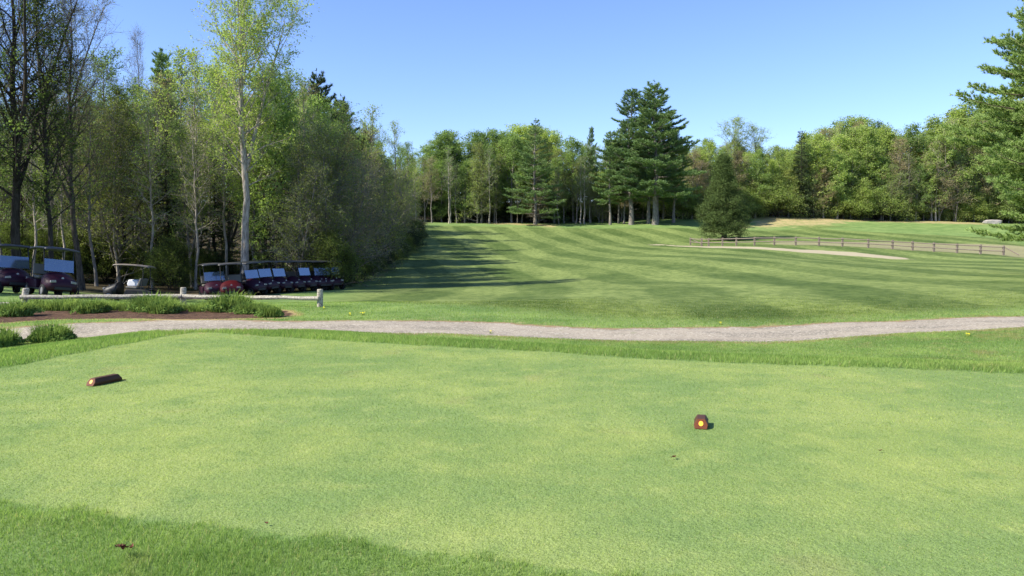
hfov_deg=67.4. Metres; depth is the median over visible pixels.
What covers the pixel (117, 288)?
golf cart
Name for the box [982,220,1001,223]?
boulder
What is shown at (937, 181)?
forest tree
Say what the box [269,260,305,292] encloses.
golf cart
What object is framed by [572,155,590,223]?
pale trunk tree
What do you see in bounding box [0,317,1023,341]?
path
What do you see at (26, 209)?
woodland tree
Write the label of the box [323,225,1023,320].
fairway
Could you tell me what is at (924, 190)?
young tree
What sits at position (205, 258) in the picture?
shrub
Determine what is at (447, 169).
pale trunk tree
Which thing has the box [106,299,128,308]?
lily plant
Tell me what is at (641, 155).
pine tree
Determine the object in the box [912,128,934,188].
forest tree
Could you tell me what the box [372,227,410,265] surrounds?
shrub
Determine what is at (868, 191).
young tree
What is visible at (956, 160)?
young tree
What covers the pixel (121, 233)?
woodland tree
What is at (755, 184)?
shrub
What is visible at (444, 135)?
forest tree
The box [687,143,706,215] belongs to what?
forest tree
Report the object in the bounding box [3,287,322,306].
rail fence
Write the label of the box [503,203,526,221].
shrub
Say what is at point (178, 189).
woodland tree
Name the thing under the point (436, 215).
shrub
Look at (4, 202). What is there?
woodland tree
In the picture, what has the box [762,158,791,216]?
young tree
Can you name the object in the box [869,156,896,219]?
young tree
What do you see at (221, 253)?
shrub
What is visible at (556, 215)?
shrub
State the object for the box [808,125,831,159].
forest tree
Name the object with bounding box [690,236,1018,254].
paddock fence
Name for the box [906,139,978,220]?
young tree
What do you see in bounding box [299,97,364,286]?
woodland tree
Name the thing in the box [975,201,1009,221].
shrub
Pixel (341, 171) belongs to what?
young tree
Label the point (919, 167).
young tree
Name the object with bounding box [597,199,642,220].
shrub
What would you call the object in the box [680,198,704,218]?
shrub
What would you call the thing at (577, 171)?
forest tree
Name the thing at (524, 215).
shrub
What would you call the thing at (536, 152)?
forest tree
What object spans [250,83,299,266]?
young tree
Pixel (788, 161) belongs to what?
forest tree
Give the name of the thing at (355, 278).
shrub
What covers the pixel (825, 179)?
young tree
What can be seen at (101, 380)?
tee marker
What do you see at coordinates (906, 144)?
forest tree
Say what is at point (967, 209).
shrub
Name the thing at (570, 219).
shrub
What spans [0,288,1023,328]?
rough grass
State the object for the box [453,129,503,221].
forest tree
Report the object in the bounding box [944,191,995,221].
shrub
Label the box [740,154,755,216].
forest tree
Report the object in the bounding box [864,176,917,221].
shrub
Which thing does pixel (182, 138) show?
woodland tree
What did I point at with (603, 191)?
forest tree
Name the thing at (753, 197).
shrub
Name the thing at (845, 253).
gravel track
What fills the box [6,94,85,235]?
woodland tree
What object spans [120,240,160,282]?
shrub
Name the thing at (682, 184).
pine tree
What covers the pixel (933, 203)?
young tree
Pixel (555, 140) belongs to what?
forest tree
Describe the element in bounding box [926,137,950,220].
pale trunk tree
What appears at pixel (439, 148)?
forest tree
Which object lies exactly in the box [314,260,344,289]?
golf cart
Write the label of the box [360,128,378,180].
woodland tree
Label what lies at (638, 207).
shrub
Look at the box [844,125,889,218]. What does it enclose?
forest tree
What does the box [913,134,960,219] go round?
forest tree
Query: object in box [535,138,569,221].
forest tree
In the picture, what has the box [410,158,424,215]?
woodland tree
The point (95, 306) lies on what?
leafy plant
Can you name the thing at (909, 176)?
young tree
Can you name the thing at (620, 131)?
pine tree
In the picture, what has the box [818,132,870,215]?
forest tree
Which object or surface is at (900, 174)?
young tree
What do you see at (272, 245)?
hemlock tree
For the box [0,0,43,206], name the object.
woodland tree
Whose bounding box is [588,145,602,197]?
forest tree
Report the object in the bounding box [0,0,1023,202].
sky
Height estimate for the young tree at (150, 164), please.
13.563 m
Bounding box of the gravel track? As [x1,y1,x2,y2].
[637,244,916,259]
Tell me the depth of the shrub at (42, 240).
51.32 m
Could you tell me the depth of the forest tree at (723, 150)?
163.67 m
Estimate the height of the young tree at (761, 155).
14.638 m
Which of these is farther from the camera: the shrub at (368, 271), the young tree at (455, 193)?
the young tree at (455, 193)
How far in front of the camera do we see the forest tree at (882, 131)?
166.68 m
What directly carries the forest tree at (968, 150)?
on the ground at (876, 225)
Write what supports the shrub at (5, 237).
on the ground at (876, 225)
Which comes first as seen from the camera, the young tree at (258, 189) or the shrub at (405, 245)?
the young tree at (258, 189)
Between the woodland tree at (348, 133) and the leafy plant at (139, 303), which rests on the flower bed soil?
the leafy plant at (139, 303)
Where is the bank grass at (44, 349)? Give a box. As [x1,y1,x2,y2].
[0,327,1023,372]
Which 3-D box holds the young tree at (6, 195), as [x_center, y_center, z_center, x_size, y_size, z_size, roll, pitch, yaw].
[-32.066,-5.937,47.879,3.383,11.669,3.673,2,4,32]
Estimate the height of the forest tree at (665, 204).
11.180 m
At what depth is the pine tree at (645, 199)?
147.89 m
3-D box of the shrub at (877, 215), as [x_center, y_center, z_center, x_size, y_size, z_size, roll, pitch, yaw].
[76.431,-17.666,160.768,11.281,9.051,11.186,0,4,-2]
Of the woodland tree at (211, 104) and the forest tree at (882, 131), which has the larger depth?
the forest tree at (882, 131)
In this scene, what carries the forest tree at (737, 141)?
on the ground at (876, 225)
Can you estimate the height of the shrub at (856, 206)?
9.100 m
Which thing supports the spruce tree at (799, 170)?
on the ground at (876, 225)
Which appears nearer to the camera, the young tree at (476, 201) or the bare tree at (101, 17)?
the bare tree at (101, 17)
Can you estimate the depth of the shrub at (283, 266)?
54.83 m
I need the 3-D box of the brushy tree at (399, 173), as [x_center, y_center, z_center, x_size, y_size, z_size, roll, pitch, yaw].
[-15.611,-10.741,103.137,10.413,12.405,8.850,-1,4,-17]
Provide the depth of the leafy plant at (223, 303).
21.45 m
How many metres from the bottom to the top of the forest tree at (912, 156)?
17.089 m
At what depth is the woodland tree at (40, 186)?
74.66 m
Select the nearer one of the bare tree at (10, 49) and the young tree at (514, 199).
the bare tree at (10, 49)
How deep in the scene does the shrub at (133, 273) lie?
54.89 m
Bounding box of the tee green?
[0,333,1023,575]
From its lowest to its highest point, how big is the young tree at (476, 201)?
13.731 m
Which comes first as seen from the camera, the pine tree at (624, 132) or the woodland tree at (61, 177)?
the woodland tree at (61, 177)
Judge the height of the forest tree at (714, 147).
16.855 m
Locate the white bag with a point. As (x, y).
(132, 282)
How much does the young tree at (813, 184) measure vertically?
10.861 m
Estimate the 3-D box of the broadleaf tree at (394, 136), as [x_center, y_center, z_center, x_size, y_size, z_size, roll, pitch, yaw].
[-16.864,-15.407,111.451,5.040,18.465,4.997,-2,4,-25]
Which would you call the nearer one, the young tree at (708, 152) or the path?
the path
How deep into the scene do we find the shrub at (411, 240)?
95.73 m
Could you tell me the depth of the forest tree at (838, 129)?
165.59 m
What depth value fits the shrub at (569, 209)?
163.33 m
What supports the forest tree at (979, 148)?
on the ground at (876, 225)
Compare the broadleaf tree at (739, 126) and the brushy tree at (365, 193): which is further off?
the broadleaf tree at (739, 126)
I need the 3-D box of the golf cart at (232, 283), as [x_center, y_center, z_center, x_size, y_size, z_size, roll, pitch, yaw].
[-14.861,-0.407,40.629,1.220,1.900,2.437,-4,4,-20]
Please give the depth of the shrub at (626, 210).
159.22 m
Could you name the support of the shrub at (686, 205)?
on the ground at (876, 225)
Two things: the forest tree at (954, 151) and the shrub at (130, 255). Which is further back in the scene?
the forest tree at (954, 151)
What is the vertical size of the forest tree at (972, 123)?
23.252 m
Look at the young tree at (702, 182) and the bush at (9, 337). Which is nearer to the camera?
the bush at (9, 337)
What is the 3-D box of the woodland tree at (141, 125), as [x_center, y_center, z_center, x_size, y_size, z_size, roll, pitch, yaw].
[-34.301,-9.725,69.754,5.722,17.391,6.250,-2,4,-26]
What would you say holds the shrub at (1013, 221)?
on the ground at (876, 225)
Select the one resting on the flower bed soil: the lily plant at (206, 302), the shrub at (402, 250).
the lily plant at (206, 302)
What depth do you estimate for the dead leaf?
3.87 m
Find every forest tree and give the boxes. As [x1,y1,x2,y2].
[412,144,433,219]
[415,129,477,221]
[415,156,437,221]
[417,129,465,220]
[417,139,457,220]
[425,159,456,221]
[427,145,466,221]
[442,157,458,222]
[443,140,473,220]
[449,161,481,222]
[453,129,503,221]
[463,127,501,217]
[464,168,501,221]
[467,141,507,222]
[477,142,509,221]
[479,153,512,222]
[485,132,544,222]
[486,130,524,220]
[493,131,528,221]
[499,123,544,220]
[510,160,539,222]
[520,124,563,188]
[524,126,549,221]
[529,165,553,222]
[535,129,571,220]
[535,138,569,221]
[540,157,576,222]
[551,135,600,222]
[551,175,574,219]
[552,172,570,222]
[567,171,581,206]
[568,146,601,219]
[568,161,593,223]
[574,143,597,220]
[585,181,594,222]
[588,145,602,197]
[588,171,617,222]
[593,138,627,219]
[597,146,615,220]
[599,181,628,221]
[641,197,663,218]
[659,175,672,218]
[682,147,713,183]
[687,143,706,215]
[687,149,712,215]
[688,141,719,175]
[696,137,714,161]
[708,145,733,174]
[729,137,751,171]
[735,152,764,181]
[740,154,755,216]
[756,152,783,213]
[762,144,779,170]
[767,150,799,214]
[771,147,791,165]
[782,150,794,214]
[784,145,799,166]
[791,130,825,176]
[792,144,829,216]
[798,132,850,216]
[804,140,835,215]
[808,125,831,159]
[814,128,834,169]
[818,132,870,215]
[824,119,851,153]
[828,120,855,216]
[831,115,873,150]
[832,123,889,216]
[834,126,875,186]
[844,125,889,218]
[852,120,868,156]
[864,119,891,213]
[871,125,906,177]
[871,132,914,189]
[877,167,892,219]
[878,122,903,153]
[883,136,916,193]
[885,131,919,172]
[887,122,930,198]
[896,143,923,218]
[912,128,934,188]
[912,157,960,219]
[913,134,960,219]
[914,114,948,145]
[926,124,985,220]
[934,108,977,160]
[938,115,968,154]
[939,101,989,152]
[953,116,996,199]
[955,137,981,220]
[963,140,1007,221]
[969,98,988,116]
[976,121,1013,218]
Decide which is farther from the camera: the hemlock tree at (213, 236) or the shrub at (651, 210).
the shrub at (651, 210)
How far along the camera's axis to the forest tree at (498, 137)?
162.63 m
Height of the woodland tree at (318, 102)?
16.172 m
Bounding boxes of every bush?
[0,321,24,347]
[25,318,78,343]
[252,302,284,317]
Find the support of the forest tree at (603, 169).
on the ground at (876, 225)
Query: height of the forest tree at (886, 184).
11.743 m
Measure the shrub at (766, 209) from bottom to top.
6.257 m
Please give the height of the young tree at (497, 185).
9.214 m
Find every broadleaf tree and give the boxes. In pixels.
[60,45,147,276]
[79,80,157,282]
[120,44,209,244]
[158,41,227,285]
[170,0,318,280]
[230,65,314,230]
[281,74,328,267]
[358,101,391,173]
[382,117,413,221]
[398,141,422,214]
[712,116,753,168]
[741,122,773,161]
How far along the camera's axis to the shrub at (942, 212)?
161.48 m
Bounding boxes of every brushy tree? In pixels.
[251,131,345,270]
[273,119,385,270]
[279,126,402,286]
[321,126,395,281]
[350,144,424,272]
[363,150,415,260]
[378,162,429,250]
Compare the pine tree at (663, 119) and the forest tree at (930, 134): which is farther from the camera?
the forest tree at (930, 134)
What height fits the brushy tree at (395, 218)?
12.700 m
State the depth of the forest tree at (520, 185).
153.18 m
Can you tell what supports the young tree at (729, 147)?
on the ground at (876, 225)
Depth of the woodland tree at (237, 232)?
74.58 m
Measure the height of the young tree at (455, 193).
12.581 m
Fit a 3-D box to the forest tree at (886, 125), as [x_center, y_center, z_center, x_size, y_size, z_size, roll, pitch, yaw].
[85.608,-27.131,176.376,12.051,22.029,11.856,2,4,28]
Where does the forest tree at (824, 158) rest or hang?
on the ground at (876, 225)
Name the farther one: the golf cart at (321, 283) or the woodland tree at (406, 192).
the woodland tree at (406, 192)
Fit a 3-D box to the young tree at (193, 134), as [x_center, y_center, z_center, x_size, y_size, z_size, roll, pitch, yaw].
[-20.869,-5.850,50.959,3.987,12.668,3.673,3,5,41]
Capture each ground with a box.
[0,205,1023,575]
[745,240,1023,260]
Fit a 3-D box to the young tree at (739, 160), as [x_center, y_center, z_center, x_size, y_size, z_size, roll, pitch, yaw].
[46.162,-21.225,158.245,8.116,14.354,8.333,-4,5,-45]
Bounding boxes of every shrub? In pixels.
[0,216,43,272]
[7,219,74,274]
[55,228,110,282]
[56,223,111,279]
[75,225,128,282]
[90,233,128,280]
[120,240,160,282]
[121,246,156,281]
[132,232,200,290]
[140,229,187,281]
[176,248,202,283]
[179,246,223,284]
[205,248,239,274]
[232,244,267,272]
[259,240,303,270]
[296,222,374,289]
[336,250,369,286]
[344,253,364,286]
[346,236,383,284]
[358,240,386,279]
[364,244,391,274]
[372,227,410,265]
[375,237,399,271]
[386,234,410,260]
[390,222,416,259]
[397,220,428,251]
[400,233,416,252]
[407,220,427,249]
[413,187,454,221]
[413,219,429,241]
[422,196,461,221]
[451,199,488,221]
[453,189,497,222]
[482,198,514,221]
[493,201,514,221]
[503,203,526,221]
[508,204,532,221]
[527,199,567,222]
[555,195,582,220]
[566,205,588,221]
[575,201,599,221]
[595,191,641,220]
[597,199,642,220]
[622,202,646,218]
[639,204,662,217]
[644,196,678,216]
[663,179,707,219]
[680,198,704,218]
[719,179,764,213]
[740,179,779,214]
[745,170,789,218]
[745,197,769,216]
[752,170,811,218]
[752,191,784,217]
[775,199,807,216]
[785,181,839,218]
[795,176,832,217]
[809,184,838,217]
[818,186,864,219]
[829,182,875,219]
[834,180,899,219]
[857,182,906,220]
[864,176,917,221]
[879,190,928,220]
[908,202,936,218]
[909,200,938,220]
[918,198,952,217]
[922,198,960,220]
[933,195,974,220]
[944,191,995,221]
[957,187,979,219]
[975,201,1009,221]
[976,182,1023,222]
[985,200,1023,223]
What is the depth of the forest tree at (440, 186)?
153.19 m
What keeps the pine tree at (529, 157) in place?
on the ground at (876, 225)
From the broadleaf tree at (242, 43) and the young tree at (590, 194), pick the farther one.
the young tree at (590, 194)
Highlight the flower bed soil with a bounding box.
[0,309,291,322]
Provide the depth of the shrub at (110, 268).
57.20 m
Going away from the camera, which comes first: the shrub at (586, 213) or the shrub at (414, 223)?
the shrub at (414, 223)
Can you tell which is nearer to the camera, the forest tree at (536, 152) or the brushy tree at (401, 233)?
the brushy tree at (401, 233)
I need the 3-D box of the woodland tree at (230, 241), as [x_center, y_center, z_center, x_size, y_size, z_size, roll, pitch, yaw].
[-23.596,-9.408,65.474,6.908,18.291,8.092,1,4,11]
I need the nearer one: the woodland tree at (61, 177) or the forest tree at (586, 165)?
the woodland tree at (61, 177)
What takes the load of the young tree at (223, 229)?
on the ground at (876, 225)
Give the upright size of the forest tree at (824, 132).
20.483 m
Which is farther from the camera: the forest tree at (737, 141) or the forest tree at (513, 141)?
the forest tree at (737, 141)
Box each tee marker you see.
[86,374,122,385]
[694,414,707,428]
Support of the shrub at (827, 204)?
on the ground at (876, 225)
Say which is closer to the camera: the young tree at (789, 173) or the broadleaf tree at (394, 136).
the broadleaf tree at (394, 136)
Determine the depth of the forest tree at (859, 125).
172.34 m
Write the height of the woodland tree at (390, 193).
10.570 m
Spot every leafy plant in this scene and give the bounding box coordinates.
[0,296,44,316]
[67,295,112,313]
[124,290,182,311]
[138,296,184,313]
[201,289,255,311]
[226,298,267,313]
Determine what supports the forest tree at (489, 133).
on the ground at (876, 225)
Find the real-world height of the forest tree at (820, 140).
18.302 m
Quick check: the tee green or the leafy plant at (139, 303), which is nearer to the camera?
the tee green
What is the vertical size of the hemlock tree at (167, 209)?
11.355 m
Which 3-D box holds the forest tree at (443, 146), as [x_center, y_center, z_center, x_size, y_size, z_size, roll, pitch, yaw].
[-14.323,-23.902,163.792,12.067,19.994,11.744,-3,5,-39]
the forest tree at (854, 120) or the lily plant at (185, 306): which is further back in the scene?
the forest tree at (854, 120)
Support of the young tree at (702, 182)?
on the ground at (876, 225)
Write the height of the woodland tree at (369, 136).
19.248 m
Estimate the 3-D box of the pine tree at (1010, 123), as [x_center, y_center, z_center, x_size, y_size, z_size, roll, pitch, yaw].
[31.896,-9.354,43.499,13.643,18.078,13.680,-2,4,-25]
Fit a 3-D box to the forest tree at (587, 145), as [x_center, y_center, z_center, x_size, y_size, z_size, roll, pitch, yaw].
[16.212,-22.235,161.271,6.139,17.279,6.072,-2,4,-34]
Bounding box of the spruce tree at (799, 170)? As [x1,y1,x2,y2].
[789,128,815,218]
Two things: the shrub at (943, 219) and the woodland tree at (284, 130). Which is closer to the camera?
the woodland tree at (284, 130)
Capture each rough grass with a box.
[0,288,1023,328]
[0,498,686,575]
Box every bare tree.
[0,0,111,287]
[0,0,128,258]
[0,0,131,289]
[0,1,48,155]
[104,23,159,245]
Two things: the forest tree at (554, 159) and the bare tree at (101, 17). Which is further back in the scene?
the forest tree at (554, 159)
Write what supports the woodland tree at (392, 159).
on the ground at (876, 225)
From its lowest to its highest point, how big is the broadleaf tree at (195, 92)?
17.932 m
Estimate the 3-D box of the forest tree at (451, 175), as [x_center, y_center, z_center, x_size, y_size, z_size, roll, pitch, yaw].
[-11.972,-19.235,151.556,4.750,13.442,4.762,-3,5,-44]
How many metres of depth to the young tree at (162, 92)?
59.21 m
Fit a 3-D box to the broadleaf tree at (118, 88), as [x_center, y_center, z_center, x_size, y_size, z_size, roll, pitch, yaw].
[-28.505,-7.471,55.367,5.533,15.021,4.199,0,4,-4]
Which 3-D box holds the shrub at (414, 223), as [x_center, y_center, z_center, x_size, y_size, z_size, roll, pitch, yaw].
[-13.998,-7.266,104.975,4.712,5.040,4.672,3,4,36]
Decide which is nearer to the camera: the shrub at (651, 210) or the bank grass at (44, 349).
the bank grass at (44, 349)
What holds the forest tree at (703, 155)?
on the ground at (876, 225)
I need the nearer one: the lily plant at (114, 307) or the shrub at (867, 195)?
the lily plant at (114, 307)
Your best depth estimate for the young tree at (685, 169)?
158.82 m
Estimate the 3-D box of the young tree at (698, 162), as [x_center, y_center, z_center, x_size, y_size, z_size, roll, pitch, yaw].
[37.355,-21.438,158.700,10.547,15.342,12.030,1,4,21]
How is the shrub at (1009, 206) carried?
on the ground at (876, 225)
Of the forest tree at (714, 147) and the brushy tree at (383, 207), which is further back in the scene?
the forest tree at (714, 147)
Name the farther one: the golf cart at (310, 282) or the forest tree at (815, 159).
the forest tree at (815, 159)
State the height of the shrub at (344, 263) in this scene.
5.062 m
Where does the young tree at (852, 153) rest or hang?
on the ground at (876, 225)
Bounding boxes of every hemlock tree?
[140,139,203,283]
[190,165,240,277]
[249,165,311,279]
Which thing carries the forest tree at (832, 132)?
on the ground at (876, 225)
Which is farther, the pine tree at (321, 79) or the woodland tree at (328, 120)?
the pine tree at (321, 79)
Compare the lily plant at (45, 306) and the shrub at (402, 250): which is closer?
the lily plant at (45, 306)
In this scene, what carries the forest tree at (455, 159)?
on the ground at (876, 225)
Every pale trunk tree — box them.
[438,146,457,222]
[479,147,498,223]
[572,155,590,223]
[576,154,592,223]
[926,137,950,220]
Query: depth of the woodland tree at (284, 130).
57.09 m
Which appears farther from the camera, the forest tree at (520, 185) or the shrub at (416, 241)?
the forest tree at (520, 185)
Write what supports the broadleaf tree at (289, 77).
on the ground at (876, 225)
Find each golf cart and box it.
[0,244,34,293]
[24,246,79,294]
[103,264,158,299]
[197,263,229,299]
[218,262,244,294]
[227,261,267,295]
[241,260,279,293]
[255,260,292,292]
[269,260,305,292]
[280,260,317,290]
[292,260,327,290]
[302,260,334,290]
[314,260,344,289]
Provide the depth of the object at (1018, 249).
99.16 m
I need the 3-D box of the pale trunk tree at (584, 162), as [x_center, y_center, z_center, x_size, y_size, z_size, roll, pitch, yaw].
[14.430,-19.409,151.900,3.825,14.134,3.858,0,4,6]
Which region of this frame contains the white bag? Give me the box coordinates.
[127,279,138,285]
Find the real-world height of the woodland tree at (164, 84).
17.644 m
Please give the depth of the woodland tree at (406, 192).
101.68 m
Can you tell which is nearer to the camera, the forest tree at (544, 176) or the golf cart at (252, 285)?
the golf cart at (252, 285)
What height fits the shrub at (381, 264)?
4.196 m
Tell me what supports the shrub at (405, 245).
on the ground at (876, 225)
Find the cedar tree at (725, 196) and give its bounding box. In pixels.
[694,151,755,240]
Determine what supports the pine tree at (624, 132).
on the ground at (876, 225)
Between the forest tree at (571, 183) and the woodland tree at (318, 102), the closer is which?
the woodland tree at (318, 102)
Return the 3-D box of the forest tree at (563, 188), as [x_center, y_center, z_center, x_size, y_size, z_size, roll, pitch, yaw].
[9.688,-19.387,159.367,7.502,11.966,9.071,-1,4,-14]
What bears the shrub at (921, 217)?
on the ground at (876, 225)
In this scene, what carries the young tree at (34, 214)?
on the ground at (876, 225)
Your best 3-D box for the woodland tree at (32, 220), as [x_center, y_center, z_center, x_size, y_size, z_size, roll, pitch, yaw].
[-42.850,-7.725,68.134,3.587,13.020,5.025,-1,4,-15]
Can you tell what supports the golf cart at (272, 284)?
on the ground at (876, 225)
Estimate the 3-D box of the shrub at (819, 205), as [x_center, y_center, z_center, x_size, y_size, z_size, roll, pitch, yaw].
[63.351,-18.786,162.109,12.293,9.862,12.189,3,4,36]
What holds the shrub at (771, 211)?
on the ground at (876, 225)
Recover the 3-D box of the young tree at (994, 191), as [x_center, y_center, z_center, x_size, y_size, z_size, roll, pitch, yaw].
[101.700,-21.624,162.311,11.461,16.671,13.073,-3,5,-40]
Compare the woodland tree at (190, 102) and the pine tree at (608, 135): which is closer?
the woodland tree at (190, 102)
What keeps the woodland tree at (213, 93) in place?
on the ground at (876, 225)
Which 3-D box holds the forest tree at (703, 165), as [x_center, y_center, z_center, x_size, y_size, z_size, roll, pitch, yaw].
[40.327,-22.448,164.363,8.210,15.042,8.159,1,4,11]
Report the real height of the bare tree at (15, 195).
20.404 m
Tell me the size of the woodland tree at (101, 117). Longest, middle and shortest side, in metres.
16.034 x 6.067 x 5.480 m
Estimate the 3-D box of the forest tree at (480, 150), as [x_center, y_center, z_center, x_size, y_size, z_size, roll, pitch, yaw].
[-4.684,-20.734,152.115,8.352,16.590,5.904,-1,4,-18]
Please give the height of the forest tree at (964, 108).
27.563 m
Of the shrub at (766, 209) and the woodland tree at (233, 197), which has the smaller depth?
the woodland tree at (233, 197)
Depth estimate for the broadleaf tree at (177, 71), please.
65.25 m
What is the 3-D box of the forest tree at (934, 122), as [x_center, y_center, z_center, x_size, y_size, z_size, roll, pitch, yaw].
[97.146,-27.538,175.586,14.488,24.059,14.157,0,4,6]
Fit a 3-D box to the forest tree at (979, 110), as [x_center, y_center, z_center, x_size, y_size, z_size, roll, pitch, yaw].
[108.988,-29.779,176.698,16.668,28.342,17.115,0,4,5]
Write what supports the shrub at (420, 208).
on the ground at (876, 225)
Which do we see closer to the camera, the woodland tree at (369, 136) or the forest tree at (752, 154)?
the woodland tree at (369, 136)
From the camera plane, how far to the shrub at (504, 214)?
159.36 m
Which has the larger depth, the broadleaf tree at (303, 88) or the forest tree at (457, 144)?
the forest tree at (457, 144)
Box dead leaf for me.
[115,543,133,548]
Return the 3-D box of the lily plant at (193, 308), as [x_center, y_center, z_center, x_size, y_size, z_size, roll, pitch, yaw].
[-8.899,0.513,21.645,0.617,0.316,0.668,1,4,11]
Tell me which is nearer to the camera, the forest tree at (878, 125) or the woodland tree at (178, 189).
the woodland tree at (178, 189)
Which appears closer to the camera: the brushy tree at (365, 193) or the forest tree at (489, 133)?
the brushy tree at (365, 193)
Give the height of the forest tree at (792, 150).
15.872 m
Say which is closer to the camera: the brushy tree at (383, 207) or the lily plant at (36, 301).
the lily plant at (36, 301)
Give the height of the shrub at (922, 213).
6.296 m
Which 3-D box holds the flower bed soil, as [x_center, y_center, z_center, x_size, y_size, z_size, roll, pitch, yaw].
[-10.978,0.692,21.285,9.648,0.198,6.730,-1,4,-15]
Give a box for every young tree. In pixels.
[0,100,64,275]
[0,114,30,254]
[33,110,87,272]
[59,82,123,285]
[80,100,137,281]
[114,94,180,287]
[126,71,190,230]
[168,106,226,289]
[194,90,258,274]
[232,111,287,268]
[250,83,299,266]
[284,107,340,270]
[311,120,358,236]
[411,186,423,214]
[420,156,440,222]
[446,163,464,222]
[451,159,498,223]
[490,179,504,222]
[509,180,523,222]
[521,176,549,222]
[548,164,567,223]
[578,184,591,219]
[583,179,611,222]
[672,147,714,218]
[676,153,694,218]
[694,166,709,205]
[698,145,715,185]
[713,140,742,174]
[731,150,755,210]
[741,148,775,217]
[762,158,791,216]
[778,168,801,216]
[781,168,811,214]
[789,142,826,216]
[808,164,837,217]
[808,167,820,217]
[822,153,855,218]
[837,148,875,218]
[863,176,874,219]
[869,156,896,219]
[874,163,914,220]
[886,159,915,220]
[899,152,921,220]
[901,164,936,220]
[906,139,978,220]
[914,151,953,220]
[918,168,935,220]
[934,148,968,220]
[950,153,971,221]
[956,163,988,221]
[968,155,999,221]
[969,163,986,221]
[976,159,1009,219]
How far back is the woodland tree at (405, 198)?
111.46 m
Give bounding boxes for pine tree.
[141,47,189,233]
[304,68,352,224]
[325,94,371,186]
[502,119,565,224]
[583,126,598,222]
[589,130,624,224]
[594,88,663,224]
[608,79,706,224]
[610,127,626,222]
[613,122,635,223]
[633,108,673,223]
[633,110,686,222]
[658,126,697,222]
[940,0,1023,242]
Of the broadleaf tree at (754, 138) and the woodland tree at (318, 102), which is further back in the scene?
the broadleaf tree at (754, 138)
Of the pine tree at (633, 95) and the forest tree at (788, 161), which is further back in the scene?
the forest tree at (788, 161)
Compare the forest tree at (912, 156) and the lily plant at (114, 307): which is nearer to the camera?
the lily plant at (114, 307)
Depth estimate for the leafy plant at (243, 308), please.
20.49 m
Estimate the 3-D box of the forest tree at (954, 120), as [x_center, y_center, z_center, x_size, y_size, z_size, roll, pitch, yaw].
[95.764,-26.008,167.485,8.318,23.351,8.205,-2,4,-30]
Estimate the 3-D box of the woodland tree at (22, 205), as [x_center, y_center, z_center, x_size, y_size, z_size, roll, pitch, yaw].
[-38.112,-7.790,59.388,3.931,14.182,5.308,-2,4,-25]
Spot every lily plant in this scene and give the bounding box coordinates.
[19,294,47,304]
[27,297,57,310]
[47,297,74,310]
[57,292,91,307]
[104,299,118,310]
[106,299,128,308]
[113,303,129,310]
[170,299,187,310]
[186,302,205,311]
[191,298,210,309]
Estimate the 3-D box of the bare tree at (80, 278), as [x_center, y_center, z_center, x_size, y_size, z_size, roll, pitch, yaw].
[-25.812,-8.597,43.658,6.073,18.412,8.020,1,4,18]
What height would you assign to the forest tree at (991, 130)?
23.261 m
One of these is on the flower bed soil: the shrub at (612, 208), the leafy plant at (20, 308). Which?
the leafy plant at (20, 308)
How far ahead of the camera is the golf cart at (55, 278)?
28.62 m
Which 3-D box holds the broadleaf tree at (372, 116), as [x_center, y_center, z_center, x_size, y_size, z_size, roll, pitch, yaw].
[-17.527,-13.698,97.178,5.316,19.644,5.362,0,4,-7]
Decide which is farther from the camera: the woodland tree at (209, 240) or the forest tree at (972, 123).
the forest tree at (972, 123)
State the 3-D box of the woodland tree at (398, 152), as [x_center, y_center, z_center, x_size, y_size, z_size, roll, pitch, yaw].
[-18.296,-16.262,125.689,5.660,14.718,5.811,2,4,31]
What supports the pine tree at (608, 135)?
on the ground at (876, 225)
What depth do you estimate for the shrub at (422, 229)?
109.48 m
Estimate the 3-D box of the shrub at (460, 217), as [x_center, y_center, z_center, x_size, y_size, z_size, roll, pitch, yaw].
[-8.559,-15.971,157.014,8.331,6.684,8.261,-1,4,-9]
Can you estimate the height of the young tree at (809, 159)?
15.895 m
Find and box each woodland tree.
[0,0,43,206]
[0,0,104,258]
[0,97,40,237]
[0,99,47,236]
[0,152,9,212]
[2,114,56,234]
[4,131,47,251]
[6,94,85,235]
[7,150,42,252]
[25,127,75,240]
[34,104,96,245]
[41,87,125,268]
[43,126,147,249]
[56,91,175,283]
[82,119,177,279]
[83,87,143,230]
[101,90,157,241]
[121,69,211,239]
[153,84,200,239]
[157,126,194,238]
[159,118,215,286]
[173,75,216,249]
[177,110,226,251]
[180,120,233,251]
[183,59,247,245]
[187,113,256,258]
[189,73,262,271]
[193,68,241,257]
[198,64,227,149]
[215,65,293,251]
[216,91,292,269]
[231,78,309,268]
[238,73,299,241]
[278,80,334,204]
[285,92,341,231]
[288,87,316,198]
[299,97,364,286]
[336,160,372,279]
[337,120,363,203]
[346,105,380,160]
[353,118,390,169]
[358,132,384,237]
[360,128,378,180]
[369,140,395,224]
[373,161,400,217]
[379,172,399,225]
[385,157,401,208]
[390,145,421,213]
[393,176,414,222]
[397,178,415,219]
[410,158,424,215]
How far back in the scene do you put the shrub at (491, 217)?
155.89 m
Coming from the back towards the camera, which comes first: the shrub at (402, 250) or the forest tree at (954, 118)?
the forest tree at (954, 118)
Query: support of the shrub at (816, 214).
on the ground at (876, 225)
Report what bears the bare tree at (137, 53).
on the ground at (876, 225)
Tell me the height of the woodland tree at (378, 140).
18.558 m
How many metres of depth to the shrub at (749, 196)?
155.57 m
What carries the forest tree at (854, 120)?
on the ground at (876, 225)
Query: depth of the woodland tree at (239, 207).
57.30 m
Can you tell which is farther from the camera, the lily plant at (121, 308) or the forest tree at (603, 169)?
the forest tree at (603, 169)
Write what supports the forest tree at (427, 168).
on the ground at (876, 225)

